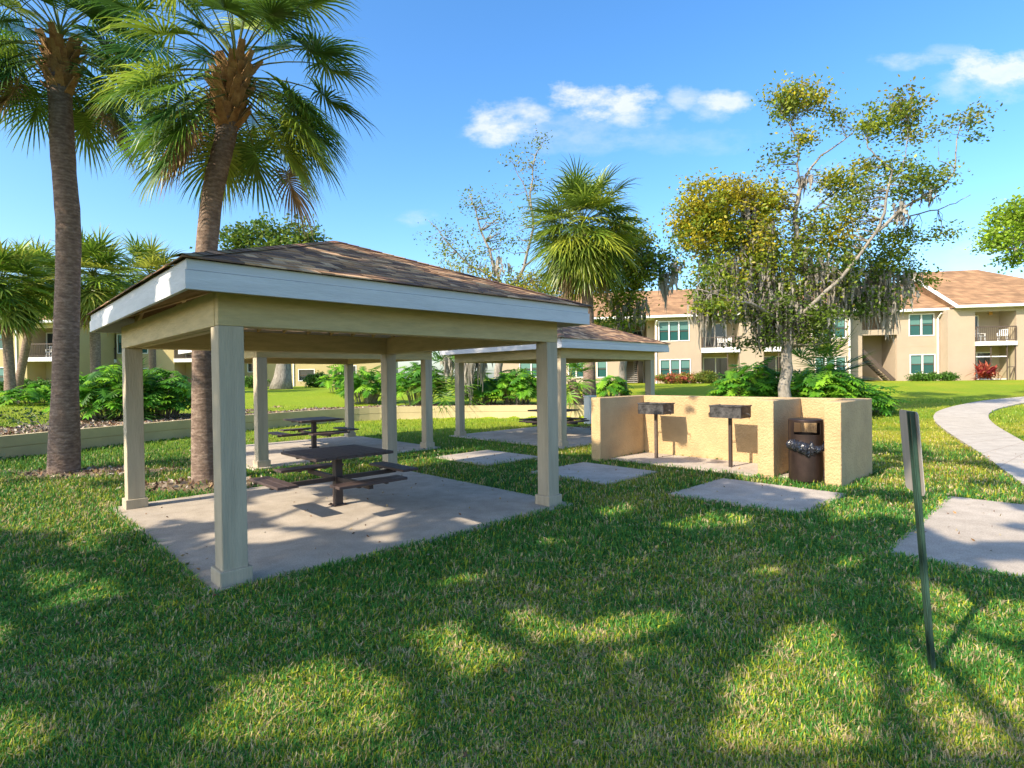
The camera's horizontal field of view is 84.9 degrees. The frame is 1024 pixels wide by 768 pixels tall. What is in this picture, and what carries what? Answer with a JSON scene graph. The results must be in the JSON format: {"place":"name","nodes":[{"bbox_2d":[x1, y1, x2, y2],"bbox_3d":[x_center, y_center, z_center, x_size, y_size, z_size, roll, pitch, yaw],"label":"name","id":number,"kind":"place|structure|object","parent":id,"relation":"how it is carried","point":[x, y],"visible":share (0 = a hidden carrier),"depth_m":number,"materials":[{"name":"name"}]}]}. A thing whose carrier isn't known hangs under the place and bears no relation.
{"place":"outdoors","nodes":[
{"label":"outdoors","id":0,"kind":"place"},
{"bbox_2d":[0,378,1023,767],"bbox_3d":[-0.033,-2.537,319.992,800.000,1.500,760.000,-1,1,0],"label":"ground","id":1,"kind":"structure","parent":0,"point":[926,392],"depth_m":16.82,"materials":[{"name":"green plant"}]},
{"bbox_2d":[0,383,50,406],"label":"philodendron","id":2,"kind":"object","parent":1,"relation":"on","point":[36,395],"visible":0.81,"depth_m":23.45,"materials":[{"name":"green plant"}]},
{"bbox_2d":[0,377,50,392],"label":"shrub","id":3,"kind":"object","parent":1,"relation":"on","point":[28,381],"visible":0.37,"depth_m":39.68,"materials":[{"name":"green plant"}]},
{"bbox_2d":[0,236,53,393],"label":"sabal palm","id":4,"kind":"object","parent":1,"relation":"on","point":[18,313],"visible":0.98,"depth_m":28.82,"materials":[{"name":"green plant"}]},
{"bbox_2d":[3,236,54,392],"bbox_3d":[-30.320,-4.337,35.899,5.256,10.302,5.255,-1,1,0],"label":"sabal palm","id":5,"kind":"object","parent":1,"relation":"on","point":[22,362],"visible":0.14,"depth_m":35.63,"materials":[{"name":"green plant"}]},
{"bbox_2d":[0,404,80,430],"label":"bare shrub","id":6,"kind":"object","parent":1,"relation":"on","point":[31,420],"visible":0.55,"depth_m":15.50,"materials":[{"name":"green plant"}]},
{"bbox_2d":[0,0,171,473],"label":"sabal palm","id":7,"kind":"object","parent":1,"relation":"on","point":[59,61],"visible":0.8,"depth_m":11.53,"materials":[{"name":"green plant"}]},
{"bbox_2d":[30,225,142,372],"bbox_3d":[-24.059,-4.209,32.005,6.168,9.971,5.815,-1,1,0],"label":"sabal palm","id":8,"kind":"object","parent":1,"relation":"on","point":[96,291],"visible":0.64,"depth_m":31.25,"materials":[{"name":"green plant"}]},
{"bbox_2d":[42,365,151,419],"bbox_3d":[-14.142,0.269,19.470,3.687,1.882,3.117,0,1,30],"label":"philodendron","id":9,"kind":"object","parent":1,"relation":"on","point":[94,385],"visible":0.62,"depth_m":18.78,"materials":[{"name":"green plant"}]},
{"bbox_2d":[90,352,178,420],"bbox_3d":[-13.246,0.158,19.494,2.586,2.754,2.711,-1,1,0],"label":"palmetto","id":10,"kind":"object","parent":1,"relation":"on","point":[151,412],"visible":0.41,"depth_m":19.25,"materials":[{"name":"green plant"}]},
{"bbox_2d":[100,229,184,371],"bbox_3d":[-25.961,-5.060,39.928,6.415,11.472,6.184,-1,1,0],"label":"sabal palm","id":11,"kind":"object","parent":1,"relation":"on","point":[152,258],"visible":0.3,"depth_m":39.11,"materials":[{"name":"green plant"}]},
{"bbox_2d":[119,368,191,417],"bbox_3d":[-12.896,0.302,20.550,3.057,1.810,3.198,-1,1,-38],"label":"philodendron","id":12,"kind":"object","parent":1,"relation":"on","point":[176,393],"visible":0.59,"depth_m":19.96,"materials":[{"name":"green plant"}]},
{"bbox_2d":[0,317,397,386],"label":"apartment building","id":13,"kind":"structure","parent":1,"relation":"on","point":[39,363],"depth_m":49.90,"materials":[{"name":"yellow paint"}]},
{"bbox_2d":[0,331,2,348],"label":"window","id":14,"kind":"structure","parent":13,"relation":"in","point":[1,347],"depth_m":44.49,"materials":[{"name":"white"}]},
{"bbox_2d":[0,367,3,381],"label":"window","id":15,"kind":"structure","parent":13,"relation":"in","point":[1,368],"depth_m":44.49,"materials":[{"name":"white"}]},
{"bbox_2d":[46,332,52,356],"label":"door","id":16,"kind":"structure","parent":13,"relation":"in","point":[49,336],"depth_m":46.33,"materials":[{"name":"white"}]},
{"bbox_2d":[117,334,121,353],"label":"window","id":17,"kind":"structure","parent":13,"relation":"in","point":[119,341],"depth_m":50.64,"materials":[{"name":"white"}]},
{"bbox_2d":[142,349,147,353],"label":"window","id":18,"kind":"structure","parent":13,"relation":"in","point":[144,351],"depth_m":50.75,"materials":[{"name":"white"}]},
{"bbox_2d":[247,364,252,371],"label":"window","id":19,"kind":"structure","parent":13,"relation":"in","point":[249,366],"depth_m":54.04,"materials":[{"name":"white"}]},
{"bbox_2d":[298,369,314,380],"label":"window","id":20,"kind":"structure","parent":13,"relation":"in","point":[302,373],"depth_m":54.22,"materials":[{"name":"white"}]},
{"bbox_2d":[69,0,384,482],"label":"sabal palm","id":21,"kind":"object","parent":1,"relation":"on","point":[224,101],"visible":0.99,"depth_m":10.15,"materials":[{"name":"green plant"}]},
{"bbox_2d":[245,375,270,387],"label":"shrub","id":22,"kind":"object","parent":1,"relation":"on","point":[248,382],"visible":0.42,"depth_m":47.60,"materials":[{"name":"green plant"}]},
{"bbox_2d":[189,209,332,388],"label":"oak tree","id":23,"kind":"object","parent":1,"relation":"on","point":[272,236],"visible":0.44,"depth_m":41.20,"materials":[{"name":"green plant"}]},
{"bbox_2d":[0,405,583,459],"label":"planter wall","id":24,"kind":"structure","parent":1,"relation":"on","point":[20,445],"depth_m":20.74,"materials":[{"name":"paint"}]},
{"bbox_2d":[0,402,590,492],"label":"leaf litter","id":25,"kind":"object","parent":1,"relation":"on","point":[92,424],"visible":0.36,"depth_m":15.53,"materials":[{"name":"plant"}]},
{"bbox_2d":[301,370,330,387],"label":"shrub","id":26,"kind":"object","parent":1,"relation":"on","point":[310,380],"visible":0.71,"depth_m":45.58,"materials":[{"name":"green plant"}]},
{"bbox_2d":[314,364,343,392],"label":"philodendron","id":27,"kind":"object","parent":1,"relation":"on","point":[336,378],"visible":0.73,"depth_m":35.29,"materials":[{"name":"green plant"}]},
{"bbox_2d":[111,470,572,595],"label":"pavilion floor","id":28,"kind":"structure","parent":1,"relation":"on","point":[296,534],"depth_m":7.26,"materials":[{"name":"concrete"}]},
{"bbox_2d":[249,444,417,506],"bbox_3d":[-2.512,1.353,8.066,2.100,0.775,2.100,-1,1,-44],"label":"picnic table","id":29,"kind":"object","parent":28,"relation":"on","point":[335,455],"visible":1,"depth_m":7.96,"materials":[{"name":"brown metal"}]},
{"bbox_2d":[87,241,592,588],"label":"picnic pavilion","id":30,"kind":"structure","parent":28,"relation":"on","point":[227,308],"depth_m":6.15,"materials":[{"name":"beige paint"}]},
{"bbox_2d":[246,436,437,469],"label":"pavilion floor","id":31,"kind":"structure","parent":1,"relation":"on","point":[276,456],"depth_m":15.15,"materials":[{"name":"concrete"}]},
{"bbox_2d":[178,330,447,467],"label":"picnic pavilion","id":32,"kind":"structure","parent":31,"relation":"on","point":[259,361],"depth_m":14.35,"materials":[{"name":"beige paint"}]},
{"bbox_2d":[268,417,358,447],"bbox_3d":[-5.281,1.311,14.922,2.100,0.775,2.100,-1,1,-44],"label":"picnic table","id":33,"kind":"object","parent":31,"relation":"on","point":[313,433],"visible":0.99,"depth_m":14.85,"materials":[{"name":"brown metal"}]},
{"bbox_2d":[333,365,380,403],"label":"philodendron","id":34,"kind":"object","parent":1,"relation":"on","point":[369,386],"visible":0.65,"depth_m":28.51,"materials":[{"name":"green plant"}]},
{"bbox_2d":[396,362,453,404],"bbox_3d":[-4.559,-0.045,28.065,3.590,2.130,2.831,-1,1,0],"label":"philodendron","id":35,"kind":"object","parent":1,"relation":"on","point":[413,375],"visible":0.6,"depth_m":27.42,"materials":[{"name":"green plant"}]},
{"bbox_2d":[405,351,494,414],"bbox_3d":[-3.043,-0.723,26.880,4.576,4.347,4.719,-1,1,-27],"label":"palmetto","id":36,"kind":"object","parent":1,"relation":"on","point":[451,374],"visible":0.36,"depth_m":26.13,"materials":[{"name":"green plant"}]},
{"bbox_2d":[452,372,510,404],"bbox_3d":[-1.359,0.255,27.569,2.951,1.648,3.090,0,1,26],"label":"philodendron","id":37,"kind":"object","parent":1,"relation":"on","point":[488,383],"visible":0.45,"depth_m":26.84,"materials":[{"name":"green plant"}]},
{"bbox_2d":[437,450,537,465],"bbox_3d":[-0.575,1.710,12.832,1.620,0.100,1.800,-1,1,-44],"label":"concrete pad","id":38,"kind":"object","parent":1,"relation":"on","point":[479,459],"visible":0.53,"depth_m":12.72,"materials":[{"name":"grey concrete"}]},
{"bbox_2d":[414,123,581,403],"bbox_3d":[-0.780,-6.667,31.232,10.935,15.778,8.248,-1,1,-40],"label":"oak tree","id":39,"kind":"object","parent":1,"relation":"on","point":[470,368],"visible":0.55,"depth_m":31.70,"materials":[{"name":"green plant"}]},
{"bbox_2d":[1,440,1020,763],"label":"fallen leaves","id":40,"kind":"object","parent":1,"relation":"on","point":[497,566],"visible":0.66,"depth_m":5.83,"materials":[{"name":"brown plant"}]},
{"bbox_2d":[485,367,536,404],"bbox_3d":[0.279,0.093,26.931,3.249,1.788,2.872,-1,1,0],"label":"philodendron","id":41,"kind":"object","parent":1,"relation":"on","point":[519,387],"visible":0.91,"depth_m":26.29,"materials":[{"name":"green plant"}]},
{"bbox_2d":[449,426,591,448],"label":"pavilion floor","id":42,"kind":"structure","parent":1,"relation":"on","point":[577,436],"depth_m":17.21,"materials":[{"name":"concrete"}]},
{"bbox_2d":[519,409,589,424],"bbox_3d":[1.314,1.194,17.659,2.100,0.775,2.100,-1,1,-44],"label":"picnic table","id":43,"kind":"object","parent":42,"relation":"on","point":[570,420],"visible":0.52,"depth_m":17.47,"materials":[{"name":"brown metal"}]},
{"bbox_2d":[440,323,670,446],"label":"picnic pavilion","id":44,"kind":"structure","parent":42,"relation":"on","point":[591,342],"depth_m":16.13,"materials":[{"name":"beige paint"}]},
{"bbox_2d":[566,363,596,408],"bbox_3d":[2.634,-0.160,25.276,2.812,3.206,2.920,-1,1,0],"label":"sabal palm","id":45,"kind":"object","parent":1,"relation":"on","point":[574,391],"visible":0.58,"depth_m":25.01,"materials":[{"name":"green plant"}]},
{"bbox_2d":[516,153,652,400],"bbox_3d":[3.380,-4.814,27.068,6.620,11.776,6.487,-1,1,0],"label":"sabal palm","id":46,"kind":"object","parent":1,"relation":"on","point":[579,260],"visible":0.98,"depth_m":25.94,"materials":[{"name":"green plant"}]},
{"bbox_2d":[583,396,596,423],"bbox_3d":[3.021,0.994,21.667,0.440,1.080,0.340,-1,1,-44],"label":"utility box","id":47,"kind":"object","parent":1,"relation":"on","point":[587,407],"visible":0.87,"depth_m":21.50,"materials":[{"name":"white"}]},
{"bbox_2d":[531,462,656,484],"bbox_3d":[1.539,1.707,10.613,1.640,0.100,1.770,-1,1,-44],"label":"concrete pad","id":48,"kind":"object","parent":1,"relation":"on","point":[601,473],"visible":0.57,"depth_m":10.48,"materials":[{"name":"grey concrete"}]},
{"bbox_2d":[596,375,633,396],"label":"philodendron","id":49,"kind":"object","parent":1,"relation":"on","point":[614,386],"visible":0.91,"depth_m":29.37,"materials":[{"name":"green plant"}]},
{"bbox_2d":[573,211,688,395],"bbox_3d":[6.258,-4.213,30.028,6.577,10.056,4.495,-1,1,0],"label":"oak tree","id":50,"kind":"object","parent":1,"relation":"on","point":[652,264],"visible":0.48,"depth_m":29.55,"materials":[{"name":"green plant"}]},
{"bbox_2d":[655,371,699,383],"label":"croton bed","id":51,"kind":"object","parent":1,"relation":"on","point":[679,378],"visible":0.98,"depth_m":43.64,"materials":[{"name":"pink plant"}]},
{"bbox_2d":[611,452,757,476],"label":"barbecue floor","id":52,"kind":"structure","parent":1,"relation":"on","point":[708,464],"depth_m":11.54,"materials":[{"name":"concrete"}]},
{"bbox_2d":[637,402,674,457],"bbox_3d":[3.154,1.014,12.252,0.485,1.211,0.812,-1,1,-44],"label":"park grill","id":53,"kind":"object","parent":52,"relation":"on","point":[656,409],"visible":1,"depth_m":12.15,"materials":[{"name":"metal"}]},
{"bbox_2d":[708,404,751,466],"bbox_3d":[4.258,1.015,10.914,0.485,1.211,0.812,-1,1,-44],"label":"park grill","id":54,"kind":"object","parent":52,"relation":"on","point":[729,412],"visible":1,"depth_m":10.82,"materials":[{"name":"brown metal"}]},
{"bbox_2d":[691,370,721,383],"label":"shrub","id":55,"kind":"object","parent":1,"relation":"on","point":[707,377],"visible":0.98,"depth_m":43.22,"materials":[{"name":"green plant"}]},
{"bbox_2d":[591,395,871,487],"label":"barbecue wall","id":56,"kind":"structure","parent":1,"relation":"on","point":[621,426],"depth_m":11.49,"materials":[{"name":"beige paint"}]},
{"bbox_2d":[705,356,780,396],"bbox_3d":[9.787,0.007,23.089,3.778,2.294,3.194,-1,1,0],"label":"philodendron","id":57,"kind":"object","parent":1,"relation":"on","point":[757,381],"visible":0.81,"depth_m":22.41,"materials":[{"name":"green plant"}]},
{"bbox_2d":[669,478,845,516],"bbox_3d":[3.697,1.704,8.463,1.780,0.100,1.940,-1,1,-44],"label":"concrete pad","id":58,"kind":"object","parent":1,"relation":"on","point":[743,493],"visible":0.54,"depth_m":8.38,"materials":[{"name":"grey concrete"}]},
{"bbox_2d":[502,270,1023,383],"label":"apartment building","id":59,"kind":"structure","parent":1,"relation":"on","point":[943,323],"depth_m":44.06,"materials":[{"name":"beige paint"}]},
{"bbox_2d":[519,364,536,376],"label":"window","id":60,"kind":"structure","parent":59,"relation":"in","point":[529,367],"depth_m":49.36,"materials":[{"name":"white"}]},
{"bbox_2d":[568,363,583,377],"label":"window","id":61,"kind":"structure","parent":59,"relation":"in","point":[580,374],"depth_m":48.56,"materials":[{"name":"white"}]},
{"bbox_2d":[597,362,606,377],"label":"window","id":62,"kind":"structure","parent":59,"relation":"in","point":[602,366],"depth_m":48.15,"materials":[{"name":"white"}]},
{"bbox_2d":[631,330,642,335],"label":"door","id":63,"kind":"structure","parent":59,"relation":"in","point":[638,332],"depth_m":50.93,"materials":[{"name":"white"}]},
{"bbox_2d":[633,361,643,382],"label":"door","id":64,"kind":"structure","parent":59,"relation":"in","point":[640,379],"depth_m":50.95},
{"bbox_2d":[658,320,689,341],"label":"window","id":65,"kind":"structure","parent":59,"relation":"in","point":[667,330],"depth_m":45.88,"materials":[{"name":"white"}]},
{"bbox_2d":[660,359,690,375],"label":"window","id":66,"kind":"structure","parent":59,"relation":"in","point":[677,366],"depth_m":45.90,"materials":[{"name":"white"}]},
{"bbox_2d":[703,323,726,347],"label":"door","id":67,"kind":"structure","parent":59,"relation":"in","point":[719,332],"depth_m":46.95,"materials":[{"name":"white glass"}]},
{"bbox_2d":[703,357,726,378],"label":"door","id":68,"kind":"structure","parent":59,"relation":"in","point":[715,364],"depth_m":46.98,"materials":[{"name":"white glass"}]},
{"bbox_2d":[764,356,780,377],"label":"door","id":69,"kind":"structure","parent":59,"relation":"in","point":[774,363],"depth_m":46.11,"materials":[{"name":"white glass"}]},
{"bbox_2d":[811,317,845,338],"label":"window","id":70,"kind":"structure","parent":59,"relation":"in","point":[842,327],"depth_m":43.46,"materials":[{"name":"white"}]},
{"bbox_2d":[815,357,846,369],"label":"window","id":71,"kind":"structure","parent":59,"relation":"in","point":[843,359],"depth_m":43.53,"materials":[{"name":"white"}]},
{"bbox_2d":[909,313,934,335],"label":"window","id":72,"kind":"structure","parent":59,"relation":"in","point":[919,324],"depth_m":43.34,"materials":[{"name":"white"}]},
{"bbox_2d":[910,354,935,373],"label":"window","id":73,"kind":"structure","parent":59,"relation":"in","point":[920,362],"depth_m":43.37,"materials":[{"name":"white"}]},
{"bbox_2d":[975,315,978,341],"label":"door","id":74,"kind":"structure","parent":59,"relation":"in","point":[976,316],"depth_m":43.21,"materials":[{"name":"white"}]},
{"bbox_2d":[975,330,985,341],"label":"balcony chair","id":75,"kind":"object","parent":59,"relation":"on","point":[980,336],"visible":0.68,"depth_m":42.15,"materials":[{"name":"white plastic"}]},
{"bbox_2d":[976,352,989,378],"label":"door","id":76,"kind":"structure","parent":59,"relation":"in","point":[982,359],"depth_m":43.20,"materials":[{"name":"white"}]},
{"bbox_2d":[997,329,1007,340],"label":"balcony chair","id":77,"kind":"object","parent":59,"relation":"on","point":[1003,333],"visible":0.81,"depth_m":42.01,"materials":[{"name":"white plastic"}]},
{"bbox_2d":[781,470,824,482],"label":"barbecue floor","id":78,"kind":"structure","parent":1,"relation":"on","point":[786,474],"depth_m":9.91,"materials":[{"name":"concrete"}]},
{"bbox_2d":[788,417,823,481],"bbox_3d":[4.969,1.097,9.476,0.536,1.042,0.536,-1,1,-44],"label":"trash can","id":79,"kind":"object","parent":78,"relation":"on","point":[803,468],"visible":0.91,"depth_m":9.27,"materials":[{"name":"brown metal"}]},
{"bbox_2d":[786,439,824,456],"bbox_3d":[4.917,1.067,9.306,0.631,0.296,0.403,-1,1,13],"label":"trash bag","id":80,"kind":"object","parent":79,"relation":"in","point":[804,448],"visible":0.86,"depth_m":9.21,"materials":[{"name":"black plastic"}]},
{"bbox_2d":[768,363,881,410],"bbox_3d":[11.888,0.233,21.517,3.970,2.100,3.202,-1,1,0],"label":"philodendron","id":81,"kind":"object","parent":1,"relation":"on","point":[831,383],"visible":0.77,"depth_m":20.80,"materials":[{"name":"green plant"}]},
{"bbox_2d":[773,323,882,408],"bbox_3d":[13.027,-0.670,23.566,4.506,4.612,4.868,-1,1,0],"label":"palmetto","id":82,"kind":"object","parent":1,"relation":"on","point":[829,358],"visible":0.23,"depth_m":23.09,"materials":[{"name":"green plant"}]},
{"bbox_2d":[652,66,1006,396],"bbox_3d":[10.962,-4.912,20.471,11.563,12.596,4.940,-1,1,0],"label":"live oak","id":83,"kind":"object","parent":1,"relation":"on","point":[785,313],"visible":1,"depth_m":20.02,"materials":[{"name":"green plant"}]},
{"bbox_2d":[851,383,910,416],"bbox_3d":[14.040,0.554,22.515,3.222,1.336,3.110,-1,1,0],"label":"philodendron","id":84,"kind":"object","parent":1,"relation":"on","point":[885,402],"visible":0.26,"depth_m":21.57,"materials":[{"name":"green plant"}]},
{"bbox_2d":[899,410,935,670],"bbox_3d":[2.454,1.020,3.428,0.176,1.718,0.288,-1,1,0],"label":"sign","id":85,"kind":"object","parent":1,"relation":"on","point":[912,452],"visible":0.86,"depth_m":3.33,"materials":[{"name":"grey metal"}]},
{"bbox_2d":[904,370,943,380],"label":"shrub","id":86,"kind":"object","parent":1,"relation":"on","point":[923,376],"visible":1,"depth_m":40.70,"materials":[{"name":"green plant"}]},
{"bbox_2d":[937,371,961,380],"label":"shrub","id":87,"kind":"object","parent":1,"relation":"on","point":[950,376],"visible":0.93,"depth_m":40.60,"materials":[{"name":"green plant"}]},
{"bbox_2d":[884,496,1023,578],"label":"concrete pad","id":88,"kind":"object","parent":1,"relation":"on","point":[982,524],"visible":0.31,"depth_m":6.12,"materials":[{"name":"grey concrete"}]},
{"bbox_2d":[965,361,1002,379],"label":"ti plant","id":89,"kind":"object","parent":1,"relation":"on","point":[986,370],"visible":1,"depth_m":40.37,"materials":[{"name":"red plant"}]},
{"bbox_2d":[964,187,1023,273],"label":"tree","id":90,"kind":"object","parent":1,"relation":"on","point":[1010,220],"visible":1,"depth_m":23.79,"materials":[{"name":"green plant"}]},
{"bbox_2d":[0,0,1023,378],"label":"sky","id":91,"kind":"structure","parent":0,"point":[662,89],"materials":[{"name":"blue"}]},
{"bbox_2d":[933,397,1023,485],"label":"path","id":92,"kind":"structure","parent":0,"point":[966,427],"depth_m":16.40,"materials":[{"name":"concrete"}]}
]}

